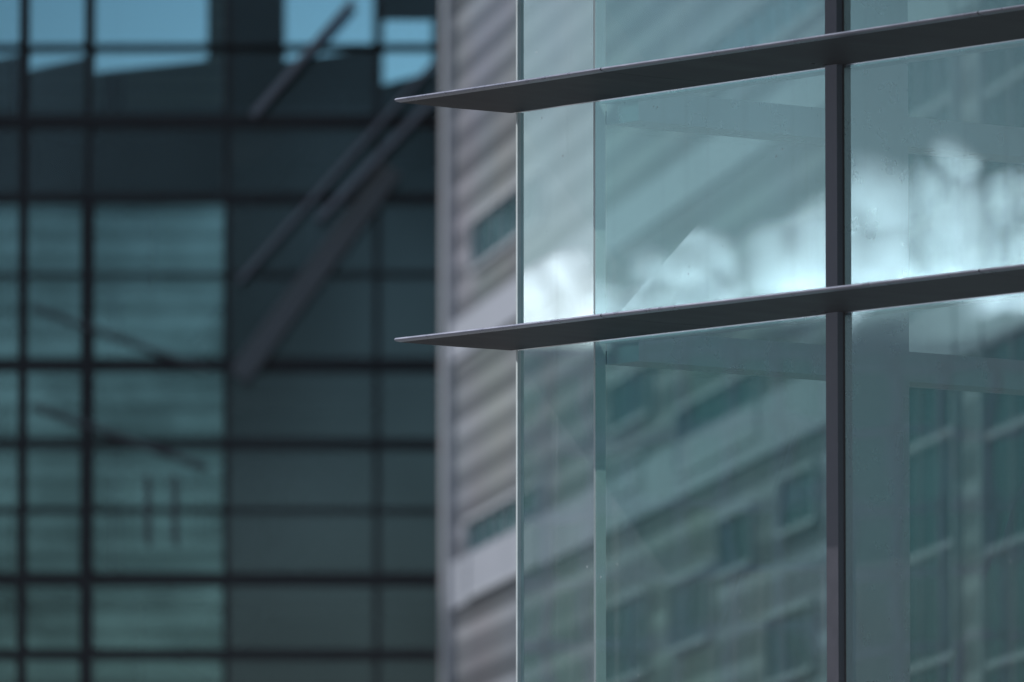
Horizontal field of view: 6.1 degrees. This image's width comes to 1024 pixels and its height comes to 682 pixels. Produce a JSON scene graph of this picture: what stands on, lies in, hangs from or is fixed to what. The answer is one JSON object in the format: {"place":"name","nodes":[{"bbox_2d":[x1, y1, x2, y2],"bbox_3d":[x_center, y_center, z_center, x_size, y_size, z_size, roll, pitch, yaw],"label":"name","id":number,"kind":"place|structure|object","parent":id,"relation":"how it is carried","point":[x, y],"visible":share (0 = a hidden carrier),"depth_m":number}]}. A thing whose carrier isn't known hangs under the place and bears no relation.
{"place":"outdoors","nodes":[
{"label":"outdoors","id":0,"kind":"place"},
{"bbox_2d":[516,0,593,681],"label":"glass pane","id":1,"kind":"structure","parent":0,"point":[548,504],"depth_m":37.97},
{"bbox_2d":[593,0,605,681],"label":"glass edge","id":2,"kind":"object","parent":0,"point":[599,213],"visible":1,"depth_m":37.77},
{"bbox_2d":[441,0,1023,681],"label":"clad wing","id":3,"kind":"structure","parent":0,"point":[715,526],"depth_m":168.62},
{"bbox_2d":[605,0,1014,681],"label":"pavilion frame caps","id":4,"kind":"object","parent":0,"point":[835,380],"visible":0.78,"depth_m":36.57},
{"bbox_2d":[600,0,1023,681],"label":"pavilion frame interior","id":5,"kind":"object","parent":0,"point":[884,136],"visible":0.92,"depth_m":36.78},
{"bbox_2d":[842,0,845,681],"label":"pavilion gaskets","id":6,"kind":"object","parent":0,"point":[844,374],"visible":0.22,"depth_m":36.57},
{"label":"ground","id":7,"kind":"structure","parent":0,"visible":0},
{"bbox_2d":[0,0,440,681],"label":"window frame grid","id":8,"kind":"object","parent":7,"relation":"on","point":[84,364],"visible":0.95,"depth_m":210.71},
{"bbox_2d":[29,161,400,543],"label":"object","id":9,"kind":"object","parent":8,"relation":"attached to","point":[313,273],"visible":1,"depth_m":210.45},
{"bbox_2d":[0,0,431,679],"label":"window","id":10,"kind":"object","parent":8,"relation":"attached to","point":[142,20],"visible":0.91,"depth_m":211.06},
{"bbox_2d":[0,0,438,681],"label":"building","id":11,"kind":"structure","parent":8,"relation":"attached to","point":[334,316],"depth_m":214.05},
{"bbox_2d":[235,0,436,282],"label":"diagonal beam","id":12,"kind":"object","parent":8,"relation":"attached to","point":[298,60],"visible":0.87,"depth_m":210.49},
{"bbox_3d":[6.523,-0.010,36.441,8.200,10.050,10.030,4,-7,-39],"label":"pavilion","id":13,"kind":"object","parent":7,"relation":"on","visible":0},
{"bbox_2d":[394,264,1023,349],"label":"horizontal fin","id":14,"kind":"object","parent":13,"relation":"attached to","point":[849,298],"visible":1,"depth_m":36.54},
{"bbox_2d":[395,5,1023,112],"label":"horizontal fin","id":15,"kind":"object","parent":13,"relation":"attached to","point":[862,45],"visible":1,"depth_m":36.63}
]}

